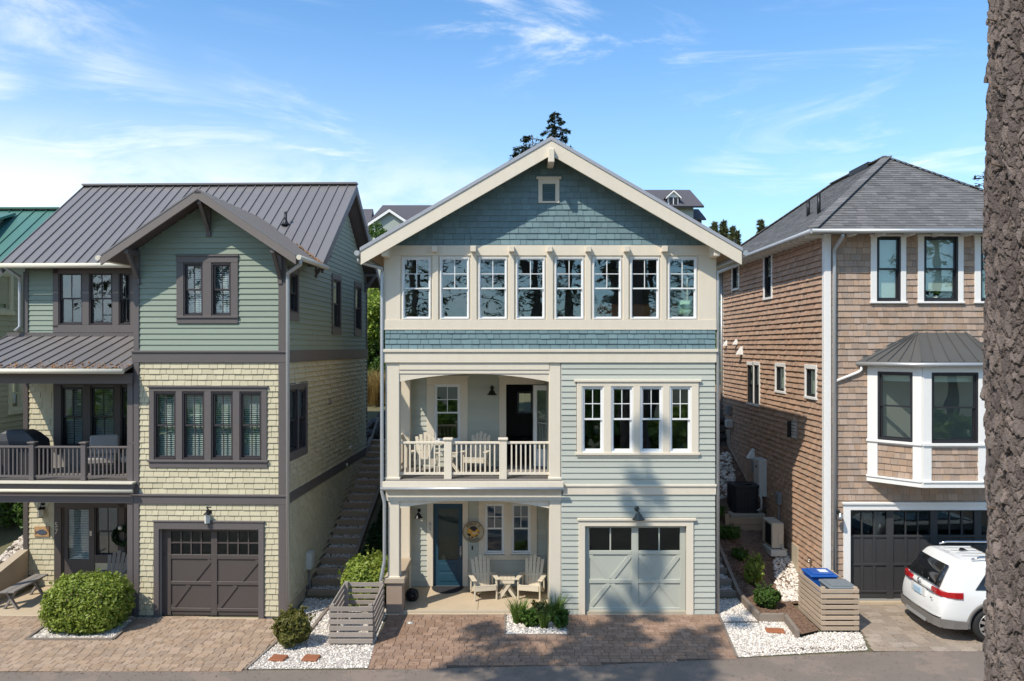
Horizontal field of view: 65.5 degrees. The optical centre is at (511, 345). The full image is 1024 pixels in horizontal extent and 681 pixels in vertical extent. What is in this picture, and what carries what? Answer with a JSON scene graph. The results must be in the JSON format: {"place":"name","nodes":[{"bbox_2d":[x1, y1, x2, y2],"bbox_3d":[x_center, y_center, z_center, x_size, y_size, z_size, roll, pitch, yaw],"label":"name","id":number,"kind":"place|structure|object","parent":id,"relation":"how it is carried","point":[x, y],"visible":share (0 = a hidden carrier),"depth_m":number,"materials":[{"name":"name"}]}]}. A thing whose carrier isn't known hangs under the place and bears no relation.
{"place":"outdoors","nodes":[
{"label":"outdoors","id":0,"kind":"place"},
{"bbox_2d":[0,616,276,671],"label":"driveway","id":1,"kind":"structure","parent":0,"point":[167,652],"depth_m":16.73,"materials":[{"name":"beige brick"}]},
{"bbox_2d":[30,619,131,637],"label":"white gravel","id":2,"kind":"structure","parent":1,"relation":"on","point":[45,633],"depth_m":17.48,"materials":[{"name":"white gravel"}]},
{"bbox_2d":[25,618,137,640],"bbox_3d":[-9.600,6.340,17.796,2.060,0.080,1.312,0,0,0],"label":"timber edging","id":3,"kind":"object","parent":2,"relation":"on","point":[99,639],"visible":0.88,"depth_m":17.14,"materials":[{"name":"brown wood"}]},
{"bbox_2d":[37,567,135,634],"bbox_3d":[-9.459,5.681,17.830,2.064,1.415,1.334,0,0,0],"label":"clipped shrub","id":4,"kind":"object","parent":2,"relation":"on","point":[116,605],"visible":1,"depth_m":17.43,"materials":[{"name":"green plant"}]},
{"bbox_2d":[248,598,385,668],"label":"white gravel","id":5,"kind":"structure","parent":0,"point":[328,665],"depth_m":16.57,"materials":[{"name":"white gravel"}]},
{"bbox_2d":[269,602,315,647],"bbox_3d":[-4.611,5.905,16.836,0.915,0.907,0.853,0,0,0],"label":"round shrub","id":6,"kind":"object","parent":5,"relation":"on","point":[291,626],"visible":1,"depth_m":16.61,"materials":[{"name":"green plant"}]},
{"bbox_2d":[329,581,383,644],"bbox_3d":[-3.415,5.890,17.650,0.942,0.920,1.560,0,0,0],"label":"slatted enclosure","id":7,"kind":"object","parent":5,"relation":"on","point":[340,608],"visible":1,"depth_m":16.91,"materials":[{"name":"grey wood"}]},
{"bbox_2d":[367,370,384,404],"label":"dry grass","id":8,"kind":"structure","parent":0,"point":[371,396],"depth_m":31.16,"materials":[{"name":"plant"}]},
{"bbox_2d":[0,282,891,671],"bbox_3d":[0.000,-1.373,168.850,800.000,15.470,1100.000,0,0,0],"label":"ground","id":9,"kind":"structure","parent":0,"point":[12,534],"depth_m":22.30,"materials":[{"name":"soil"}]},
{"bbox_2d":[0,535,22,561],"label":"grey stones","id":10,"kind":"object","parent":9,"relation":"on","point":[7,554],"visible":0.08,"depth_m":21.94,"materials":[{"name":"white gravel"}]},
{"bbox_2d":[0,502,22,529],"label":"hillside bush","id":11,"kind":"object","parent":9,"relation":"on","point":[17,513],"visible":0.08,"depth_m":22.70,"materials":[{"name":"green plant"}]},
{"bbox_2d":[0,207,59,514],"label":"house","id":12,"kind":"structure","parent":9,"relation":"on","point":[18,225],"depth_m":24.23,"materials":[{"name":"paint"}]},
{"bbox_2d":[0,182,379,619],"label":"house","id":13,"kind":"structure","parent":9,"relation":"on","point":[198,348],"depth_m":18.77,"materials":[{"name":"paint"}]},
{"bbox_2d":[0,574,47,609],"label":"wooden bench","id":14,"kind":"object","parent":13,"relation":"on","point":[35,579],"visible":0.98,"depth_m":19.52,"materials":[{"name":"grey wood"}]},
{"bbox_2d":[0,429,50,474],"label":"covered grill","id":15,"kind":"object","parent":13,"relation":"on","point":[17,437],"visible":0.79,"depth_m":19.53,"materials":[{"name":"black fabric"}]},
{"bbox_2d":[59,273,81,324],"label":"window","id":16,"kind":"structure","parent":13,"relation":"in","point":[61,300],"depth_m":20.94,"materials":[{"name":"grey glass"}]},
{"bbox_2d":[61,387,82,445],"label":"window","id":17,"kind":"structure","parent":13,"relation":"in","point":[70,442],"depth_m":20.99,"materials":[{"name":"grey glass"}]},
{"bbox_2d":[63,507,91,577],"bbox_3d":[-11.425,5.270,20.991,0.822,2.059,0.115,0,0,2],"label":"front door","id":18,"kind":"structure","parent":13,"relation":"in","point":[70,565],"depth_m":20.97,"materials":[{"name":"brown wood"}]},
{"bbox_2d":[89,273,111,324],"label":"window","id":19,"kind":"structure","parent":13,"relation":"in","point":[91,300],"depth_m":20.92,"materials":[{"name":"grey glass"}]},
{"bbox_2d":[91,387,113,434],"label":"window","id":20,"kind":"structure","parent":13,"relation":"in","point":[93,418],"depth_m":21.04,"materials":[{"name":"grey glass"}]},
{"bbox_2d":[88,435,120,473],"bbox_3d":[-10.212,2.711,19.878,0.750,0.914,0.790,0,0,-18],"label":"outdoor armchair","id":21,"kind":"object","parent":13,"relation":"on","point":[104,440],"visible":0.45,"depth_m":20.04,"materials":[{"name":"grey fabric"}]},
{"bbox_2d":[95,508,118,554],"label":"window","id":22,"kind":"structure","parent":13,"relation":"in","point":[97,532],"depth_m":20.92,"materials":[{"name":"grey wood"}]},
{"bbox_2d":[99,550,126,583],"bbox_3d":[-10.156,5.817,20.269,0.770,1.020,0.938,0,0,-5],"label":"slatted chair","id":23,"kind":"object","parent":13,"relation":"on","point":[114,560],"visible":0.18,"depth_m":20.55,"materials":[{"name":"grey wood"}]},
{"bbox_2d":[111,525,126,547],"bbox_3d":[-10.189,4.971,20.810,0.589,0.600,0.230,0,0,2],"label":"wreath","id":24,"kind":"object","parent":13,"relation":"attached to","point":[114,537],"visible":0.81,"depth_m":20.76,"materials":[{"name":"green plant"}]},
{"bbox_2d":[121,387,126,445],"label":"window","id":25,"kind":"structure","parent":13,"relation":"in","point":[123,418],"depth_m":20.90,"materials":[{"name":"grey glass"}]},
{"bbox_2d":[119,273,129,324],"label":"window","id":26,"kind":"structure","parent":13,"relation":"in","point":[121,300],"depth_m":20.90,"materials":[{"name":"grey glass"}]},
{"bbox_2d":[154,392,175,458],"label":"window","id":27,"kind":"structure","parent":13,"relation":"in","point":[166,448],"depth_m":18.67,"materials":[{"name":"grey glass"}]},
{"bbox_2d":[182,392,203,458],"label":"window","id":28,"kind":"structure","parent":13,"relation":"in","point":[195,448],"depth_m":18.65,"materials":[{"name":"grey glass"}]},
{"bbox_2d":[184,263,202,315],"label":"window","id":29,"kind":"structure","parent":13,"relation":"in","point":[194,266],"depth_m":18.65,"materials":[{"name":"grey glass"}]},
{"bbox_2d":[162,529,257,615],"bbox_3d":[-7.054,5.303,18.971,2.346,2.055,0.550,0,0,2],"label":"garage door","id":30,"kind":"structure","parent":13,"relation":"in","point":[205,572],"depth_m":18.73,"materials":[{"name":"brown wood"}]},
{"bbox_2d":[212,263,230,315],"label":"window","id":31,"kind":"structure","parent":13,"relation":"in","point":[215,266],"depth_m":18.63,"materials":[{"name":"grey glass"}]},
{"bbox_2d":[211,392,232,458],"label":"window","id":32,"kind":"structure","parent":13,"relation":"in","point":[222,425],"depth_m":18.63,"materials":[{"name":"grey glass"}]},
{"bbox_2d":[240,392,260,458],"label":"window","id":33,"kind":"structure","parent":13,"relation":"in","point":[253,447],"depth_m":18.61,"materials":[{"name":"grey glass"}]},
{"bbox_2d":[290,273,297,312],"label":"window","id":34,"kind":"structure","parent":13,"relation":"in","point":[294,292],"depth_m":19.40,"materials":[{"name":"grey glass"}]},
{"bbox_2d":[290,389,297,452],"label":"window","id":35,"kind":"structure","parent":13,"relation":"in","point":[294,419],"depth_m":19.40,"materials":[{"name":"grey glass"}]},
{"bbox_2d":[299,389,305,448],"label":"window","id":36,"kind":"structure","parent":13,"relation":"in","point":[302,418],"depth_m":20.09,"materials":[{"name":"grey glass"}]},
{"bbox_2d":[333,279,339,327],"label":"window","id":37,"kind":"structure","parent":13,"relation":"in","point":[337,282],"depth_m":23.60,"materials":[{"name":"grey glass"}]},
{"bbox_2d":[305,417,384,596],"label":"wooden steps","id":38,"kind":"structure","parent":9,"relation":"on","point":[362,506],"depth_m":23.11,"materials":[{"name":"grey wood"}]},
{"bbox_2d":[337,545,387,605],"bbox_3d":[-3.594,5.714,19.699,1.394,1.351,2.031,0,0,0],"label":"hedge shrub","id":39,"kind":"object","parent":9,"relation":"on","point":[358,566],"visible":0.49,"depth_m":19.17,"materials":[{"name":"green plant"}]},
{"bbox_2d":[360,501,387,581],"bbox_3d":[-3.550,5.149,22.553,1.092,2.229,4.696,0,0,0],"label":"ground cover","id":40,"kind":"object","parent":9,"relation":"on","point":[375,540],"visible":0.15,"depth_m":21.94,"materials":[{"name":"green plant"}]},
{"bbox_2d":[367,288,384,370],"bbox_3d":[-5.836,-0.555,34.095,3.906,4.767,3.630,0,0,0],"label":"hillside bush","id":41,"kind":"object","parent":9,"relation":"on","point":[373,314],"visible":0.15,"depth_m":32.85,"materials":[{"name":"green plant"}]},
{"bbox_2d":[367,339,384,381],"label":"hillside bush","id":42,"kind":"object","parent":9,"relation":"on","point":[373,361],"visible":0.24,"depth_m":32.78,"materials":[{"name":"green plant"}]},
{"bbox_2d":[367,205,431,276],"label":"house","id":43,"kind":"structure","parent":9,"relation":"on","point":[388,217],"depth_m":57.40,"materials":[{"name":"white paint"}]},
{"bbox_2d":[509,134,543,159],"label":"conifer","id":44,"kind":"object","parent":9,"relation":"on","point":[525,139],"visible":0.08,"depth_m":41.42,"materials":[{"name":"green plant"}]},
{"bbox_2d":[354,136,747,614],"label":"house","id":45,"kind":"structure","parent":9,"relation":"on","point":[504,278],"depth_m":18.84,"materials":[{"name":"beige paint"}]},
{"bbox_2d":[402,257,430,318],"bbox_3d":[-2.258,-1.364,18.880,0.667,1.455,0.140,0,0,0],"label":"window","id":46,"kind":"structure","parent":45,"relation":"in","point":[403,258],"depth_m":18.84,"materials":[{"name":"white glass"}]},
{"bbox_2d":[411,432,438,471],"bbox_3d":[-2.169,2.689,19.963,0.708,0.969,0.863,0,0,-8],"label":"slatted chair","id":47,"kind":"object","parent":45,"relation":"on","point":[427,451],"visible":0.62,"depth_m":20.16,"materials":[{"name":"beige paint"}]},
{"bbox_2d":[434,384,459,440],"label":"window","id":48,"kind":"structure","parent":45,"relation":"in","point":[435,385],"depth_m":20.92,"materials":[{"name":"white glass"}]},
{"bbox_2d":[433,504,462,585],"bbox_3d":[-1.684,5.231,20.998,0.775,2.177,0.224,0,0,0],"label":"front door","id":49,"kind":"structure","parent":45,"relation":"in","point":[448,570],"depth_m":20.98,"materials":[{"name":"blue paint"}]},
{"bbox_2d":[440,257,468,318],"bbox_3d":[-1.356,-1.364,18.880,0.682,1.455,0.140,0,0,0],"label":"window","id":50,"kind":"structure","parent":45,"relation":"in","point":[441,258],"depth_m":18.85,"materials":[{"name":"white wood"}]},
{"bbox_2d":[463,521,483,541],"bbox_3d":[-1.014,4.867,20.842,0.550,0.550,0.036,0,0,0],"label":"round sign","id":51,"kind":"object","parent":45,"relation":"attached to","point":[473,531],"visible":1,"depth_m":20.86,"materials":[{"name":"brown wood"}]},
{"bbox_2d":[460,431,492,471],"bbox_3d":[-0.867,2.689,20.212,0.708,0.969,0.863,0,0,12],"label":"slatted chair","id":52,"kind":"object","parent":45,"relation":"on","point":[481,438],"visible":0.58,"depth_m":20.41,"materials":[{"name":"beige paint"}]},
{"bbox_2d":[468,554,499,601],"bbox_3d":[-0.735,5.850,20.131,0.708,0.969,0.863,0,0,-14],"label":"slatted chair","id":53,"kind":"object","parent":45,"relation":"on","point":[482,582],"visible":1,"depth_m":20.30,"materials":[{"name":"beige paint"}]},
{"bbox_2d":[479,257,506,318],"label":"window","id":54,"kind":"structure","parent":45,"relation":"in","point":[480,258],"depth_m":18.85,"materials":[{"name":"white wood"}]},
{"bbox_2d":[485,504,503,553],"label":"window","id":55,"kind":"structure","parent":45,"relation":"in","point":[487,551],"depth_m":20.96,"materials":[{"name":"white wood"}]},
{"bbox_2d":[498,575,515,598],"bbox_3d":[-0.120,6.088,20.100,0.457,0.520,0.400,0,0,0],"label":"cross leg table","id":56,"kind":"object","parent":45,"relation":"on","point":[507,581],"visible":1,"depth_m":19.95,"materials":[{"name":"beige paint"}]},
{"bbox_2d":[511,504,530,553],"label":"window","id":57,"kind":"structure","parent":45,"relation":"in","point":[513,551],"depth_m":20.92,"materials":[{"name":"white wood"}]},
{"bbox_2d":[516,257,544,318],"bbox_3d":[0.436,-1.364,18.880,0.674,1.455,0.140,0,0,0],"label":"window","id":58,"kind":"structure","parent":45,"relation":"in","point":[517,258],"depth_m":18.85,"materials":[{"name":"white wood"}]},
{"bbox_2d":[514,554,546,600],"bbox_3d":[0.505,5.850,20.131,0.708,0.969,0.863,0,0,14],"label":"slatted chair","id":59,"kind":"object","parent":45,"relation":"on","point":[532,582],"visible":0.97,"depth_m":20.30,"materials":[{"name":"beige paint"}]},
{"bbox_2d":[533,385,545,466],"bbox_3d":[0.958,2.089,20.719,0.860,2.116,0.082,0,0,22],"label":"glazed door","id":60,"kind":"structure","parent":45,"relation":"in","point":[535,387],"depth_m":20.85,"materials":[{"name":"white wood"}]},
{"bbox_2d":[555,257,582,318],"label":"window","id":61,"kind":"structure","parent":45,"relation":"in","point":[556,258],"depth_m":18.82,"materials":[{"name":"white wood"}]},
{"bbox_2d":[582,386,603,451],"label":"window","id":62,"kind":"structure","parent":45,"relation":"in","point":[601,388],"depth_m":18.85,"materials":[{"name":"white wood"}]},
{"bbox_2d":[593,257,620,318],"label":"window","id":63,"kind":"structure","parent":45,"relation":"in","point":[594,258],"depth_m":18.85,"materials":[{"name":"white wood"}]},
{"bbox_2d":[611,386,632,451],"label":"window","id":64,"kind":"structure","parent":45,"relation":"in","point":[612,387],"depth_m":18.85,"materials":[{"name":"white wood"}]},
{"bbox_2d":[585,526,685,610],"bbox_3d":[2.924,5.296,19.185,2.394,2.077,0.550,0,0,0],"label":"garage door","id":65,"kind":"structure","parent":45,"relation":"in","point":[628,568],"depth_m":18.94,"materials":[{"name":"green paint"}]},
{"bbox_2d":[595,304,686,316],"bbox_3d":[3.100,-0.585,20.350,2.600,0.930,1.040,0,0,0],"label":"sofa","id":66,"kind":"object","parent":45,"relation":"on","point":[638,310],"visible":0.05,"depth_m":19.83,"materials":[{"name":"beige leather"}]},
{"bbox_2d":[630,257,658,318],"bbox_3d":[3.140,-1.364,18.880,0.674,1.455,0.140,0,0,0],"label":"window","id":67,"kind":"structure","parent":45,"relation":"in","point":[632,258],"depth_m":18.84,"materials":[{"name":"white wood"}]},
{"bbox_2d":[640,386,662,451],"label":"window","id":68,"kind":"structure","parent":45,"relation":"in","point":[660,388],"depth_m":18.85,"materials":[{"name":"white wood"}]},
{"bbox_2d":[670,386,691,451],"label":"window","id":69,"kind":"structure","parent":45,"relation":"in","point":[689,388],"depth_m":18.85,"materials":[{"name":"white wood"}]},
{"bbox_2d":[668,257,696,318],"bbox_3d":[4.031,-1.364,18.880,0.667,1.455,0.140,0,0,0],"label":"window","id":70,"kind":"structure","parent":45,"relation":"in","point":[669,258],"depth_m":18.83,"materials":[{"name":"white wood"}]},
{"bbox_2d":[539,111,571,146],"bbox_3d":[2.191,-5.633,39.863,4.405,12.351,3.961,0,0,0],"label":"conifer","id":71,"kind":"object","parent":9,"relation":"on","point":[553,128],"visible":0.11,"depth_m":39.90,"materials":[{"name":"green plant"}]},
{"bbox_2d":[645,190,705,281],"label":"house","id":72,"kind":"structure","parent":9,"relation":"on","point":[686,202],"depth_m":58.52,"materials":[{"name":"white paint"}]},
{"bbox_2d":[715,532,739,596],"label":"wooden steps","id":73,"kind":"structure","parent":9,"relation":"on","point":[727,580],"depth_m":20.51,"materials":[{"name":"grey wood"}]},
{"bbox_2d":[724,513,762,530],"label":"timber retaining wall","id":74,"kind":"structure","parent":9,"relation":"on","point":[750,523],"depth_m":23.30,"materials":[{"name":"brown wood"}]},
{"bbox_2d":[715,444,817,633],"bbox_3d":[6.300,4.776,22.900,2.900,3.048,11.100,0,0,0],"label":"mulch bed","id":75,"kind":"object","parent":9,"relation":"on","point":[744,538],"visible":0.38,"depth_m":21.79,"materials":[{"name":"brown wood"}]},
{"bbox_2d":[715,452,735,498],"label":"white gravel","id":76,"kind":"structure","parent":75,"relation":"on","point":[730,477],"depth_m":26.49,"materials":[{"name":"white gravel"}]},
{"bbox_2d":[715,522,740,539],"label":"shrub","id":77,"kind":"object","parent":75,"relation":"on","point":[730,532],"visible":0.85,"depth_m":22.32,"materials":[{"name":"green plant"}]},
{"bbox_2d":[727,481,765,516],"bbox_3d":[7.109,4.761,24.300,1.159,1.180,1.040,0,0,0],"label":"condenser unit","id":78,"kind":"object","parent":75,"relation":"on","point":[742,498],"visible":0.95,"depth_m":23.91,"materials":[{"name":"metal"}]},
{"bbox_2d":[743,551,766,587],"bbox_3d":[6.223,5.769,20.615,0.567,0.973,0.592,0,0,-32],"label":"garden shrub","id":79,"kind":"object","parent":75,"relation":"on","point":[753,573],"visible":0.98,"depth_m":20.53,"materials":[{"name":"green plant"}]},
{"bbox_2d":[752,580,781,608],"bbox_3d":[6.147,5.984,19.203,0.704,0.668,0.729,0,0,0],"label":"garden shrub","id":80,"kind":"object","parent":75,"relation":"on","point":[769,597],"visible":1,"depth_m":19.04,"materials":[{"name":"green plant"}]},
{"bbox_2d":[763,517,787,555],"bbox_3d":[7.378,5.356,22.440,0.477,0.900,1.020,0,0,0],"label":"heat pump","id":81,"kind":"object","parent":75,"relation":"on","point":[773,533],"visible":1,"depth_m":22.03,"materials":[{"name":"beige metal"}]},
{"bbox_2d":[773,553,798,601],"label":"white gravel","id":82,"kind":"structure","parent":75,"relation":"on","point":[790,591],"depth_m":21.14,"materials":[{"name":"white gravel"}]},
{"bbox_2d":[737,591,799,637],"bbox_3d":[6.000,6.290,18.668,0.690,0.240,2.764,0,0,0],"label":"timber edging","id":83,"kind":"object","parent":9,"relation":"on","point":[749,606],"visible":0.76,"depth_m":18.30,"materials":[{"name":"brown wood"}]},
{"bbox_2d":[715,598,866,657],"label":"white gravel","id":84,"kind":"structure","parent":9,"relation":"on","point":[737,605],"depth_m":17.25,"materials":[{"name":"white gravel"}]},
{"bbox_2d":[798,570,858,631],"bbox_3d":[7.280,5.855,18.375,0.851,0.990,1.450,0,0,0],"label":"slatted enclosure","id":85,"kind":"object","parent":9,"relation":"on","point":[821,607],"visible":0.87,"depth_m":17.67,"materials":[{"name":"beige wood"}]},
{"bbox_2d":[801,568,838,618],"bbox_3d":[7.230,5.806,18.743,0.640,1.048,0.706,0,0,0],"label":"wheelie bin","id":86,"kind":"object","parent":85,"relation":"in","point":[814,575],"visible":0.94,"depth_m":18.49,"materials":[{"name":"blue plastic"}]},
{"bbox_2d":[819,579,854,625],"bbox_3d":[7.380,5.838,18.063,0.640,0.985,0.706,0,0,0],"label":"wheelie bin","id":87,"kind":"object","parent":9,"relation":"on","point":[836,583],"visible":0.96,"depth_m":17.80,"materials":[{"name":"grey plastic"}]},
{"bbox_2d":[716,155,987,604],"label":"house","id":88,"kind":"structure","parent":9,"relation":"on","point":[860,360],"depth_m":19.66,"materials":[{"name":"paint"}]},
{"bbox_2d":[754,457,766,511],"bbox_3d":[7.577,4.311,24.314,0.256,1.754,0.550,0,0,0],"label":"utility box","id":89,"kind":"object","parent":88,"relation":"attached to","point":[760,471],"visible":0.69,"depth_m":24.04,"materials":[{"name":"grey plastic"}]},
{"bbox_2d":[877,236,900,300],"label":"window","id":90,"kind":"structure","parent":88,"relation":"in","point":[888,247],"depth_m":19.77,"materials":[{"name":"black glass"}]},
{"bbox_2d":[878,371,912,441],"bbox_3d":[9.264,1.451,19.190,0.170,1.662,0.826,0,0,-41],"label":"window","id":91,"kind":"structure","parent":88,"relation":"in","point":[882,376],"depth_m":19.26,"materials":[{"name":"black glass"}]},
{"bbox_2d":[851,510,987,598],"bbox_3d":[10.780,5.157,20.015,4.880,2.226,0.550,0,0,0],"label":"garage door","id":92,"kind":"structure","parent":88,"relation":"in","point":[884,543],"depth_m":19.77,"materials":[{"name":"grey paint"}]},
{"bbox_2d":[924,236,957,300],"bbox_3d":[10.571,-1.899,19.695,0.845,1.603,0.170,0,0,0],"label":"window","id":93,"kind":"structure","parent":88,"relation":"in","point":[940,252],"depth_m":19.77,"materials":[{"name":"black glass"}]},
{"bbox_2d":[932,372,977,442],"bbox_3d":[10.385,1.451,18.745,1.098,1.662,0.170,0,0,0],"label":"window","id":94,"kind":"structure","parent":88,"relation":"in","point":[936,376],"depth_m":18.70,"materials":[{"name":"black glass"}]},
{"bbox_2d":[979,0,1023,680],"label":"spruce tree","id":95,"kind":"object","parent":9,"relation":"on","point":[1002,389],"visible":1,"depth_m":6.89,"materials":[{"name":"brown plant"}]},
{"bbox_2d":[0,651,984,680],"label":"road","id":96,"kind":"structure","parent":0,"point":[908,666],"depth_m":15.48,"materials":[{"name":"grey asphalt"}]},
{"bbox_2d":[0,613,977,680],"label":"fallen needles","id":97,"kind":"object","parent":96,"relation":"on","point":[489,661],"visible":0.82,"depth_m":16.39,"materials":[{"name":"brown plant"}]},
{"bbox_2d":[1,644,982,677],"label":"street grit","id":98,"kind":"object","parent":96,"relation":"on","point":[489,664],"visible":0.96,"depth_m":15.74,"materials":[{"name":"grey gravel"}]},
{"bbox_2d":[0,0,988,243],"label":"sky","id":99,"kind":"structure","parent":0,"point":[752,108],"materials":[{"name":"blue"}]},
{"bbox_2d":[368,612,736,668],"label":"driveway","id":100,"kind":"structure","parent":0,"point":[444,652],"depth_m":17.01,"materials":[{"name":"brown brick"}]},
{"bbox_2d":[506,614,566,633],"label":"white gravel","id":101,"kind":"structure","parent":100,"relation":"on","point":[516,629],"depth_m":17.78,"materials":[{"name":"white gravel"}]},
{"bbox_2d":[504,595,532,623],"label":"strap leaf plant","id":102,"kind":"object","parent":101,"relation":"on","point":[516,609],"visible":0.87,"depth_m":18.16,"materials":[{"name":"green plant"}]},
{"bbox_2d":[518,606,542,626],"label":"plant","id":103,"kind":"object","parent":101,"relation":"on","point":[529,617],"visible":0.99,"depth_m":17.91,"materials":[{"name":"green plant"}]},
{"bbox_2d":[540,592,569,621],"bbox_3d":[1.011,6.009,18.373,0.860,0.681,0.843,0,0,0],"label":"strap leaf plant","id":104,"kind":"object","parent":101,"relation":"on","point":[555,605],"visible":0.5,"depth_m":18.27,"materials":[{"name":"green plant"}]},
{"bbox_2d":[548,605,569,627],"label":"plant","id":105,"kind":"object","parent":101,"relation":"on","point":[559,618],"visible":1,"depth_m":17.80,"materials":[{"name":"green plant"}]},
{"bbox_2d":[858,604,982,650],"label":"driveway","id":106,"kind":"structure","parent":0,"point":[892,632],"depth_m":17.55,"materials":[{"name":"beige concrete"}]},
{"bbox_2d":[901,541,986,640],"bbox_3d":[11.654,5.438,17.841,5.161,1.800,2.360,0,0,2],"label":"parked car","id":107,"kind":"object","parent":106,"relation":"on","point":[943,587],"visible":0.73,"depth_m":17.24,"materials":[{"name":"white paint"}]},
{"bbox_3d":[3.900,-0.385,19.260,1.400,0.630,0.420,0,0,0],"label":"window bench","id":108,"kind":"object","parent":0,"visible":0},
{"bbox_2d":[677,300,691,314],"bbox_3d":[4.170,-0.930,19.230,0.354,0.355,0.192,0,0,0],"label":"pillow","id":109,"kind":"object","parent":108,"relation":"on","point":[684,307],"visible":1,"depth_m":19.16,"materials":[{"name":"green fabric"}]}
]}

